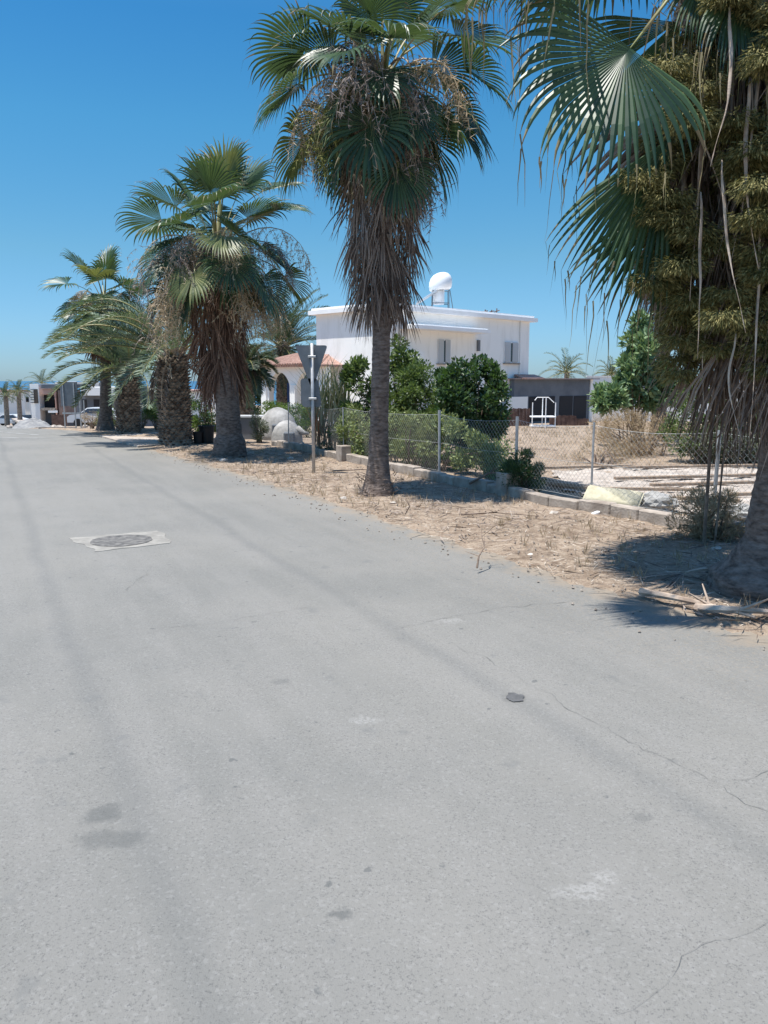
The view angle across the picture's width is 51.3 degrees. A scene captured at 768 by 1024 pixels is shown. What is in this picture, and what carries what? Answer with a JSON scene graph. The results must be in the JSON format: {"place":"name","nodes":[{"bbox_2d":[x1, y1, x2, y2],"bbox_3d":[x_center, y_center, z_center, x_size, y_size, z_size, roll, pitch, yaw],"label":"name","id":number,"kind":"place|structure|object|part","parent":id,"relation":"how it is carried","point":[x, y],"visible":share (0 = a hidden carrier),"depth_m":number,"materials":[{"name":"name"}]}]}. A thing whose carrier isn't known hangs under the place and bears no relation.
{"place":"outdoors","nodes":[
{"label":"outdoors","id":0,"kind":"place"},
{"bbox_2d":[12,418,74,428],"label":"sidewalk","id":1,"kind":"structure","parent":0,"point":[15,420],"depth_m":29.01,"materials":[{"name":"concrete"}]},
{"bbox_2d":[0,381,276,404],"bbox_3d":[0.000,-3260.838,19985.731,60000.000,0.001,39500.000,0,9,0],"label":"sea","id":2,"kind":"structure","parent":0,"point":[194,383],"depth_m":4985.16,"materials":[{"name":"liquid"}]},
{"bbox_2d":[99,432,215,447],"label":"driveway","id":3,"kind":"structure","parent":0,"point":[136,441],"depth_m":21.49,"materials":[{"name":"concrete"}]},
{"bbox_2d":[0,0,733,380],"label":"sky","id":4,"kind":"structure","parent":0,"point":[98,97],"materials":[{"name":"blue"}]},
{"bbox_2d":[0,424,767,1023],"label":"road","id":5,"kind":"structure","parent":0,"point":[334,794],"depth_m":3.29,"materials":[{"name":"asphalt"}]},
{"bbox_2d":[0,414,27,425],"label":"parked car","id":6,"kind":"object","parent":5,"relation":"on","point":[2,423],"visible":0.34,"depth_m":98.67,"materials":[{"name":"grey paint"}]},
{"bbox_2d":[6,432,83,437],"bbox_3d":[-11.443,-2.295,23.823,6.014,0.001,2.663,5,11,28],"label":"road marking","id":7,"kind":"object","parent":5,"relation":"on","point":[37,434],"visible":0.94,"depth_m":24.02,"materials":[{"name":"paint"}]},
{"bbox_2d":[69,531,170,551],"bbox_3d":[-2.632,0.296,8.104,0.916,0.034,0.839,-6,11,-31],"label":"manhole cover","id":8,"kind":"object","parent":5,"relation":"on","point":[98,543],"visible":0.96,"depth_m":8.06,"materials":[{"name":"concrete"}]},
{"bbox_2d":[96,567,766,1013],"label":"road cracks","id":9,"kind":"object","parent":5,"relation":"on","point":[628,741],"visible":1,"depth_m":3.47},
{"bbox_2d":[465,524,496,567],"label":"fallen branch","id":10,"kind":"object","parent":5,"relation":"on","point":[477,564],"visible":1,"depth_m":6.81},
{"bbox_2d":[506,692,523,701],"bbox_3d":[0.669,0.943,4.080,0.097,0.001,0.122,0,9,0],"label":"tar spot","id":11,"kind":"object","parent":5,"relation":"on","point":[513,696],"visible":1,"depth_m":4.07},
{"bbox_2d":[10,405,767,635],"bbox_3d":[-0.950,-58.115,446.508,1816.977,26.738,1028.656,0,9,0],"label":"ground","id":12,"kind":"structure","parent":0,"point":[522,557],"depth_m":9.13,"materials":[{"name":"soil"}]},
{"bbox_2d":[0,381,22,425],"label":"date palm","id":13,"kind":"object","parent":12,"relation":"on","point":[3,389],"visible":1,"depth_m":71.28,"materials":[{"name":"green plant"}]},
{"bbox_2d":[0,390,24,415],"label":"distant house","id":14,"kind":"structure","parent":12,"relation":"on","point":[12,407],"depth_m":141.90,"materials":[{"name":"paint"}]},
{"bbox_2d":[3,380,32,419],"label":"date palm","id":15,"kind":"object","parent":12,"relation":"on","point":[18,391],"visible":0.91,"depth_m":74.19,"materials":[{"name":"green plant"}]},
{"bbox_2d":[22,415,31,418],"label":"parked car","id":16,"kind":"object","parent":12,"relation":"on","point":[27,416],"visible":0.05,"depth_m":118.52,"materials":[{"name":"grey paint"}]},
{"bbox_2d":[24,390,31,414],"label":"distant house","id":17,"kind":"structure","parent":12,"relation":"on","point":[27,406],"depth_m":148.73,"materials":[{"name":"grey"}]},
{"bbox_2d":[12,417,50,427],"bbox_3d":[-15.085,-3.708,34.353,1.562,0.794,10.468,-4,10,-23],"label":"rubble heap","id":18,"kind":"object","parent":12,"relation":"on","point":[33,422],"visible":0.84,"depth_m":30.86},
{"bbox_2d":[26,369,54,390],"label":"date palm","id":19,"kind":"object","parent":12,"relation":"on","point":[42,379],"visible":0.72,"depth_m":113.14,"materials":[{"name":"green plant"}]},
{"bbox_2d":[29,384,87,425],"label":"modern house","id":20,"kind":"structure","parent":12,"relation":"on","point":[41,409],"depth_m":99.33,"materials":[{"name":"paint"}]},
{"bbox_2d":[30,389,38,402],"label":"window","id":21,"kind":"structure","parent":20,"relation":"in","point":[35,391],"depth_m":98.88,"materials":[{"name":"grey glass"}]},
{"bbox_2d":[44,395,54,407],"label":"window","id":22,"kind":"structure","parent":20,"relation":"in","point":[48,404],"depth_m":100.49,"materials":[{"name":"grey"}]},
{"bbox_2d":[51,415,66,425],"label":"timber fence","id":23,"kind":"object","parent":12,"relation":"on","point":[57,419],"visible":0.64,"depth_m":87.52,"materials":[{"name":"wood"}]},
{"bbox_2d":[60,382,85,427],"bbox_3d":[-10.871,-3.726,27.949,0.818,1.645,0.062,0,9,0],"label":"notice board","id":24,"kind":"object","parent":12,"relation":"on","point":[68,390],"visible":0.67,"depth_m":27.91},
{"bbox_2d":[55,380,115,425],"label":"flat house","id":25,"kind":"structure","parent":12,"relation":"on","point":[91,398],"depth_m":90.11,"materials":[{"name":"grey"}]},
{"bbox_2d":[82,399,99,408],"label":"window","id":26,"kind":"structure","parent":25,"relation":"in","point":[96,401],"depth_m":90.10,"materials":[{"name":"grey"}]},
{"bbox_2d":[80,408,98,428],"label":"leafy shrub","id":27,"kind":"object","parent":12,"relation":"on","point":[92,425],"visible":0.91,"depth_m":27.16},
{"bbox_2d":[67,407,115,425],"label":"parked car","id":28,"kind":"object","parent":12,"relation":"on","point":[70,418],"visible":0.27,"depth_m":58.83,"materials":[{"name":"grey paint"}]},
{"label":"window","id":29,"kind":"part","parent":28,"relation":"part of","materials":[{"name":"grey glass"}]},
{"bbox_2d":[39,243,151,429],"bbox_3d":[-9.095,-5.652,25.881,3.519,6.137,3.254,0,9,0],"label":"fan palm","id":30,"kind":"object","parent":12,"relation":"on","point":[107,260],"visible":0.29,"depth_m":25.37,"materials":[{"name":"green plant"}]},
{"bbox_2d":[95,406,116,426],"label":"leafy shrub","id":31,"kind":"object","parent":12,"relation":"on","point":[112,414],"visible":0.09,"depth_m":37.56,"materials":[{"name":"green plant"}]},
{"bbox_2d":[41,297,195,433],"bbox_3d":[-8.044,-4.413,24.342,4.616,4.273,4.167,0,9,0],"label":"date palm","id":32,"kind":"object","parent":12,"relation":"on","point":[127,404],"visible":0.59,"depth_m":23.91,"materials":[{"name":"green plant"}]},
{"bbox_2d":[140,403,150,427],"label":"leafy shrub","id":33,"kind":"object","parent":12,"relation":"on","point":[144,421],"visible":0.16,"depth_m":27.51,"materials":[{"name":"green plant"}]},
{"bbox_2d":[41,293,254,445],"bbox_3d":[-5.751,-3.626,19.942,4.524,4.143,4.734,-9,13,-44],"label":"date palm","id":34,"kind":"object","parent":12,"relation":"on","point":[172,400],"visible":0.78,"depth_m":19.75,"materials":[{"name":"green plant"}]},
{"bbox_2d":[140,386,157,425],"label":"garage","id":35,"kind":"structure","parent":12,"relation":"on","point":[149,423],"depth_m":59.50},
{"bbox_2d":[141,402,158,429],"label":"clipped shrub","id":36,"kind":"object","parent":12,"relation":"on","point":[151,413],"visible":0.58,"depth_m":25.79,"materials":[{"name":"green plant"}]},
{"bbox_2d":[155,392,205,425],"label":"leafy shrub","id":37,"kind":"object","parent":12,"relation":"on","point":[191,406],"visible":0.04,"depth_m":27.52,"materials":[{"name":"green plant"}]},
{"bbox_2d":[192,431,202,443],"bbox_3d":[-4.738,-1.869,20.366,0.259,0.350,0.255,0,9,0],"label":"plant pot","id":38,"kind":"object","parent":12,"relation":"on","point":[197,436],"visible":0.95,"depth_m":20.28,"materials":[{"name":"black plastic"}]},
{"bbox_2d":[189,389,208,420],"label":"distant house","id":39,"kind":"structure","parent":12,"relation":"on","point":[194,412],"depth_m":76.73,"materials":[{"name":"paint"}]},
{"bbox_2d":[198,425,214,443],"bbox_3d":[-4.554,-1.972,20.552,0.432,0.500,0.425,0,9,0],"label":"plant pot","id":40,"kind":"object","parent":12,"relation":"on","point":[207,434],"visible":0.91,"depth_m":20.40,"materials":[{"name":"black plastic"}]},
{"bbox_2d":[191,395,215,432],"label":"leafy shrub","id":41,"kind":"object","parent":40,"relation":"in","point":[207,421],"visible":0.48,"depth_m":22.20,"materials":[{"name":"green plant"}]},
{"bbox_2d":[114,134,321,457],"bbox_3d":[-3.650,-4.399,16.556,3.997,6.698,4.084,7,11,35],"label":"fan palm","id":42,"kind":"object","parent":12,"relation":"on","point":[220,266],"visible":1,"depth_m":16.09,"materials":[{"name":"green plant"}]},
{"bbox_2d":[212,397,254,422],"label":"distant house","id":43,"kind":"structure","parent":12,"relation":"on","point":[215,408],"depth_m":59.55,"materials":[{"name":"grey"}]},
{"bbox_2d":[239,386,260,414],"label":"leafy shrub","id":44,"kind":"object","parent":12,"relation":"on","point":[257,399],"visible":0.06,"depth_m":53.17,"materials":[{"name":"green plant"}]},
{"bbox_2d":[240,415,262,438],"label":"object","id":45,"kind":"structure","parent":12,"relation":"on","point":[247,430],"depth_m":22.61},
{"bbox_2d":[248,411,269,442],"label":"clipped shrub","id":46,"kind":"object","parent":12,"relation":"on","point":[263,429],"visible":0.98,"depth_m":20.88,"materials":[{"name":"green plant"}]},
{"bbox_2d":[239,342,280,414],"bbox_3d":[-5.208,-4.736,30.652,2.598,3.483,2.691,5,10,27],"label":"date palm","id":47,"kind":"object","parent":12,"relation":"on","point":[259,374],"visible":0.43,"depth_m":30.20,"materials":[{"name":"green plant"}]},
{"bbox_2d":[259,407,295,440],"bbox_3d":[-2.986,-2.442,22.502,1.232,1.010,1.232,0,9,0],"label":"dome oven","id":48,"kind":"object","parent":12,"relation":"on","point":[274,417],"visible":0.42,"depth_m":22.10,"materials":[{"name":"paint"}]},
{"bbox_2d":[239,287,329,406],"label":"date palm","id":49,"kind":"object","parent":12,"relation":"on","point":[281,385],"visible":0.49,"depth_m":45.51,"materials":[{"name":"green plant"}]},
{"bbox_2d":[260,400,311,437],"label":"trimmed hedge","id":50,"kind":"object","parent":12,"relation":"on","point":[271,404],"visible":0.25,"depth_m":24.18,"materials":[{"name":"green plant"}]},
{"bbox_2d":[270,420,308,443],"bbox_3d":[-2.518,-2.047,20.826,0.890,0.683,0.931,-6,11,-32],"label":"dome oven","id":51,"kind":"object","parent":12,"relation":"on","point":[280,431],"visible":0.63,"depth_m":20.56,"materials":[{"name":"paint"}]},
{"bbox_3d":[-2.429,-1.908,20.489,0.280,0.277,0.140,0,9,0],"label":"door","id":52,"kind":"part","parent":51,"relation":"part of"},
{"bbox_2d":[261,353,342,424],"bbox_3d":[-3.822,-6.081,40.904,3.652,4.062,6.000,-9,13,-44],"label":"veranda","id":53,"kind":"object","parent":12,"relation":"on","point":[287,367],"visible":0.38,"depth_m":39.60,"materials":[{"name":"paint"}]},
{"bbox_2d":[296,343,326,472],"bbox_3d":[-1.225,-1.688,13.627,0.524,2.320,0.100,0,9,0],"label":"road sign","id":54,"kind":"object","parent":12,"relation":"on","point":[311,355],"visible":0.95,"depth_m":13.54,"materials":[{"name":"metal"}]},
{"bbox_2d":[291,355,360,448],"bbox_3d":[-1.156,-2.392,17.694,2.389,2.295,1.940,6,11,31],"label":"reed clump","id":55,"kind":"object","parent":12,"relation":"on","point":[340,392],"visible":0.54,"depth_m":17.45,"materials":[{"name":"plant"}]},
{"bbox_2d":[318,423,352,451],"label":"leafy shrub","id":56,"kind":"object","parent":12,"relation":"on","point":[335,434],"visible":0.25,"depth_m":17.13,"materials":[{"name":"green plant"}]},
{"bbox_2d":[332,468,366,470],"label":"fallen branch","id":57,"kind":"object","parent":12,"relation":"on","point":[350,469],"visible":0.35,"depth_m":14.02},
{"bbox_2d":[334,333,428,455],"bbox_3d":[-0.089,-2.466,17.051,2.107,2.663,1.181,0,9,0],"label":"leafy shrub","id":58,"kind":"object","parent":12,"relation":"on","point":[352,370],"visible":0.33,"depth_m":16.87,"materials":[{"name":"green plant"}]},
{"bbox_2d":[243,0,524,497],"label":"fan palm","id":59,"kind":"object","parent":12,"relation":"on","point":[375,150],"visible":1,"depth_m":10.25,"materials":[{"name":"green plant"}]},
{"bbox_2d":[333,403,514,479],"bbox_3d":[0.545,-1.371,14.856,1.087,1.230,5.286,-7,12,-36],"label":"hedge shrub","id":60,"kind":"object","parent":12,"relation":"on","point":[357,440],"visible":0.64,"depth_m":14.22,"materials":[{"name":"green plant"}]},
{"bbox_2d":[388,359,462,456],"bbox_3d":[0.768,-2.097,16.522,1.974,2.113,1.373,2,10,11],"label":"leafy shrub","id":61,"kind":"object","parent":12,"relation":"on","point":[412,391],"visible":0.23,"depth_m":16.25,"materials":[{"name":"green plant"}]},
{"bbox_2d":[308,304,543,422],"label":"house","id":62,"kind":"structure","parent":12,"relation":"on","point":[447,334],"depth_m":39.09,"materials":[{"name":"paint"}]},
{"bbox_2d":[416,272,452,307],"bbox_3d":[2.548,-11.069,40.178,1.859,1.897,1.280,0,9,0],"label":"solar water heater","id":63,"kind":"object","parent":62,"relation":"on","point":[440,283],"visible":0.91,"depth_m":39.84,"materials":[{"name":"white"}]},
{"bbox_2d":[436,339,450,364],"bbox_3d":[2.984,-7.822,39.135,0.120,1.220,1.110,9,13,44],"label":"window","id":64,"kind":"structure","parent":62,"relation":"in","point":[444,345],"depth_m":39.07,"materials":[{"name":"glass"}]},
{"bbox_2d":[503,342,519,363],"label":"window","id":65,"kind":"structure","parent":62,"relation":"in","point":[511,349],"depth_m":42.91,"materials":[{"name":"glass"}]},
{"bbox_2d":[150,445,766,638],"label":"straw litter","id":66,"kind":"object","parent":12,"relation":"on","point":[595,546],"visible":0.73,"depth_m":8.67,"materials":[{"name":"plant"}]},
{"bbox_2d":[173,447,760,622],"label":"dry weeds","id":67,"kind":"object","parent":12,"relation":"on","point":[499,523],"visible":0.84,"depth_m":10.02,"materials":[{"name":"plant"}]},
{"bbox_2d":[430,353,512,458],"bbox_3d":[1.704,-1.972,15.488,1.663,2.199,1.569,0,9,0],"label":"fig bush","id":68,"kind":"object","parent":12,"relation":"on","point":[457,389],"visible":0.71,"depth_m":15.18,"materials":[{"name":"green plant"}]},
{"bbox_2d":[461,508,538,515],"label":"fallen branch","id":69,"kind":"object","parent":12,"relation":"on","point":[493,512],"visible":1,"depth_m":9.36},
{"bbox_2d":[271,440,744,538],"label":"block wall","id":70,"kind":"structure","parent":12,"relation":"on","point":[342,453],"depth_m":11.03,"materials":[{"name":"concrete"}]},
{"bbox_2d":[469,467,525,484],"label":"fallen branch","id":71,"kind":"object","parent":70,"relation":"on","point":[482,476],"visible":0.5,"depth_m":11.47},
{"bbox_2d":[288,403,757,521],"bbox_3d":[1.071,-1.034,12.855,0.428,1.180,14.049,-5,11,-29],"label":"chain link fence","id":72,"kind":"object","parent":70,"relation":"on","point":[517,429],"visible":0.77,"depth_m":10.94,"materials":[{"name":"silver metal"}]},
{"bbox_2d":[507,411,515,425],"bbox_3d":[5.793,-4.360,37.803,0.896,0.795,0.050,0,9,0],"label":"scrap panel","id":73,"kind":"object","parent":12,"relation":"on","point":[513,416],"visible":0.19,"depth_m":37.78,"materials":[{"name":"wood"}]},
{"bbox_2d":[511,408,529,425],"bbox_3d":[6.464,-4.487,38.187,0.996,0.942,0.050,0,9,0],"label":"scrap panel","id":74,"kind":"object","parent":12,"relation":"on","point":[523,416],"visible":0.45,"depth_m":38.15,"materials":[{"name":"wood"}]},
{"bbox_2d":[495,446,546,492],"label":"bush","id":75,"kind":"object","parent":12,"relation":"on","point":[512,465],"visible":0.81,"depth_m":11.07,"materials":[{"name":"green plant"}]},
{"bbox_2d":[529,397,555,427],"bbox_3d":[6.971,-4.333,34.986,1.081,1.367,0.797,0,9,0],"label":"steel rack","id":76,"kind":"object","parent":12,"relation":"on","point":[542,417],"visible":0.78,"depth_m":34.73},
{"bbox_2d":[506,378,599,422],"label":"outbuilding","id":77,"kind":"structure","parent":12,"relation":"on","point":[568,396],"depth_m":44.82,"materials":[{"name":"grey"}]},
{"bbox_2d":[549,415,575,425],"bbox_3d":[8.671,-4.394,38.810,1.296,0.599,0.050,0,9,0],"label":"scrap panel","id":78,"kind":"object","parent":12,"relation":"on","point":[564,420],"visible":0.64,"depth_m":38.79,"materials":[{"name":"wood"}]},
{"bbox_2d":[538,347,592,377],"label":"date palm","id":79,"kind":"object","parent":12,"relation":"on","point":[566,373],"visible":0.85,"depth_m":60.90,"materials":[{"name":"green plant"}]},
{"bbox_2d":[576,418,588,425],"bbox_3d":[9.518,-4.360,39.120,0.996,0.440,0.050,0,9,0],"label":"scrap panel","id":80,"kind":"object","parent":12,"relation":"on","point":[580,422],"visible":0.59,"depth_m":39.10,"materials":[{"name":"wood"}]},
{"bbox_2d":[571,434,636,464],"bbox_3d":[4.275,-1.151,15.608,1.310,0.790,0.942,0,9,0],"label":"dry brush","id":81,"kind":"object","parent":12,"relation":"on","point":[598,461],"visible":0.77,"depth_m":15.50,"materials":[{"name":"plant"}]},
{"bbox_2d":[593,356,617,375],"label":"date palm","id":82,"kind":"object","parent":12,"relation":"on","point":[611,370],"visible":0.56,"depth_m":55.10,"materials":[{"name":"green plant"}]},
{"bbox_2d":[583,485,643,506],"bbox_3d":[2.780,-0.177,9.720,0.692,0.255,0.272,5,11,30],"label":"foam slab","id":83,"kind":"object","parent":12,"relation":"on","point":[592,492],"depth_m":9.69,"materials":[{"name":"plastic"}]},
{"bbox_2d":[462,0,767,603],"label":"fan palm","id":84,"kind":"object","parent":12,"relation":"on","point":[739,571],"visible":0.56,"depth_m":5.31,"materials":[{"name":"green plant"}]},
{"bbox_2d":[581,404,690,456],"bbox_3d":[5.400,-1.639,16.987,2.501,1.265,1.629,0,9,0],"label":"dry brush","id":85,"kind":"object","parent":12,"relation":"on","point":[633,433],"visible":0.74,"depth_m":16.92,"materials":[{"name":"plant"}]},
{"bbox_2d":[586,307,688,445],"bbox_3d":[6.332,-3.312,19.744,2.766,3.461,1.536,0,9,0],"label":"broadleaf tree","id":86,"kind":"object","parent":12,"relation":"on","point":[617,393],"visible":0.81,"depth_m":19.50,"materials":[{"name":"green plant"}]},
{"bbox_2d":[605,238,694,440],"bbox_3d":[7.490,-5.582,21.357,3.568,7.584,3.273,0,9,0],"label":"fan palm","id":87,"kind":"object","parent":12,"relation":"on","point":[646,304],"visible":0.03,"depth_m":21.59,"materials":[{"name":"green plant"}]},
{"bbox_2d":[552,467,756,512],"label":"rubble ground","id":88,"kind":"structure","parent":12,"relation":"on","point":[616,472],"depth_m":12.78,"materials":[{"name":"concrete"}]},
{"bbox_2d":[533,480,588,486],"bbox_3d":[2.550,-0.418,11.788,0.070,0.055,1.063,-8,12,-41],"label":"timber plank","id":89,"kind":"object","parent":88,"relation":"on","point":[558,484],"visible":0.35,"depth_m":11.70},
{"bbox_2d":[538,477,587,489],"bbox_3d":[2.775,-0.386,11.590,0.120,0.055,1.914,-3,10,-20],"label":"timber plank","id":90,"kind":"object","parent":88,"relation":"on","point":[577,486],"visible":0.19,"depth_m":11.75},
{"bbox_2d":[544,464,631,468],"bbox_3d":[3.500,-0.798,14.107,1.825,0.055,0.090,-2,9,-9],"label":"timber plank","id":91,"kind":"object","parent":88,"relation":"on","point":[584,466],"visible":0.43,"depth_m":14.09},
{"bbox_2d":[608,487,697,490],"bbox_3d":[3.750,-0.321,11.196,1.316,0.055,0.050,1,9,9],"label":"timber plank","id":92,"kind":"object","parent":88,"relation":"on","point":[654,489],"visible":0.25,"depth_m":11.18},
{"bbox_2d":[613,473,755,479],"bbox_3d":[5.100,-0.572,12.725,3.042,0.055,0.100,-2,9,-9],"label":"timber plank","id":93,"kind":"object","parent":88,"relation":"on","point":[677,476],"visible":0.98,"depth_m":12.62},
{"bbox_2d":[622,464,756,468],"bbox_3d":[5.600,-0.815,14.205,2.816,0.055,0.080,-1,9,-6],"label":"timber plank","id":94,"kind":"object","parent":88,"relation":"on","point":[676,466],"visible":0.79,"depth_m":14.13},
{"bbox_2d":[649,480,754,486],"bbox_3d":[5.550,-0.451,11.985,3.354,0.055,0.100,-2,9,-10],"label":"timber plank","id":95,"kind":"object","parent":88,"relation":"on","point":[695,483],"visible":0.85,"depth_m":11.77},
{"bbox_2d":[672,496,739,502],"bbox_3d":[4.125,-0.167,10.258,0.808,0.055,0.100,4,10,21],"label":"timber plank","id":96,"kind":"object","parent":88,"relation":"on","point":[709,497],"visible":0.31,"depth_m":10.30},
{"bbox_2d":[726,492,750,495],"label":"timber plank","id":97,"kind":"object","parent":88,"relation":"on","point":[744,493],"visible":0.16,"depth_m":10.71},
{"bbox_2d":[640,491,678,511],"bbox_3d":[3.290,-0.100,9.665,0.523,0.313,0.366,0,9,0],"label":"plaster sack","id":98,"kind":"object","parent":12,"relation":"on","point":[654,502],"visible":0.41,"depth_m":9.54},
{"bbox_2d":[629,567,707,591],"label":"fallen frond","id":99,"kind":"object","parent":12,"relation":"on","point":[692,570],"visible":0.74,"depth_m":6.39,"materials":[{"name":"brown plant"}]},
{"bbox_2d":[586,376,756,420],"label":"garden wall","id":100,"kind":"structure","parent":12,"relation":"on","point":[606,378],"depth_m":49.20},
{"bbox_2d":[616,0,767,546],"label":"conifer tree","id":101,"kind":"object","parent":12,"relation":"on","point":[673,218],"visible":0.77,"depth_m":5.21,"materials":[{"name":"plant"}]},
{"bbox_2d":[655,370,729,463],"bbox_3d":[6.159,-1.821,15.553,1.656,1.887,1.393,0,9,0],"label":"leafy shrub","id":102,"kind":"object","parent":12,"relation":"on","point":[675,429],"visible":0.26,"depth_m":15.54,"materials":[{"name":"green plant"}]},
{"bbox_2d":[638,583,755,617],"bbox_3d":[2.175,0.590,5.597,0.849,0.157,0.186,8,12,40],"label":"fallen leaf stalk","id":103,"kind":"object","parent":12,"relation":"on","point":[649,592],"visible":0.88,"depth_m":5.67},
{"bbox_2d":[662,477,747,542],"bbox_3d":[3.216,0.034,8.032,0.870,0.818,0.714,0,9,0],"label":"dry bush","id":104,"kind":"object","parent":12,"relation":"on","point":[696,526],"visible":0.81,"depth_m":7.95,"materials":[{"name":"plant"}]},
{"bbox_2d":[710,546,721,549],"bbox_3d":[3.150,0.358,7.556,0.135,0.077,0.095,0,9,0],"label":"stone","id":105,"kind":"object","parent":12,"relation":"on","point":[717,547],"visible":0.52,"depth_m":7.53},
{"bbox_2d":[698,399,759,463],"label":"leafy shrub","id":106,"kind":"object","parent":12,"relation":"on","point":[753,452],"visible":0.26,"depth_m":14.66,"materials":[{"name":"green plant"}]},
{"bbox_2d":[694,599,767,613],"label":"fallen leaf stalk","id":107,"kind":"object","parent":12,"relation":"on","point":[728,609],"visible":1,"depth_m":5.40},
{"bbox_2d":[715,504,749,520],"bbox_3d":[4.008,0.012,9.010,0.637,0.210,0.270,0,9,0],"label":"plaster sack","id":108,"kind":"object","parent":12,"relation":"on","point":[745,511],"visible":0.16,"depth_m":8.94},
{"bbox_2d":[728,613,767,621],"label":"fallen frond","id":109,"kind":"object","parent":12,"relation":"on","point":[763,616],"visible":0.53,"depth_m":5.35,"materials":[{"name":"plant"}]},
{"bbox_2d":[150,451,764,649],"bbox_3d":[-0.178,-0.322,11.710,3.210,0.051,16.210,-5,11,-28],"label":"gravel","id":110,"kind":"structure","parent":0,"point":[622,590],"depth_m":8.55,"materials":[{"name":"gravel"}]},
{"bbox_2d":[445,424,757,468],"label":"dry grass","id":111,"kind":"structure","parent":0,"point":[575,441],"depth_m":22.58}
]}

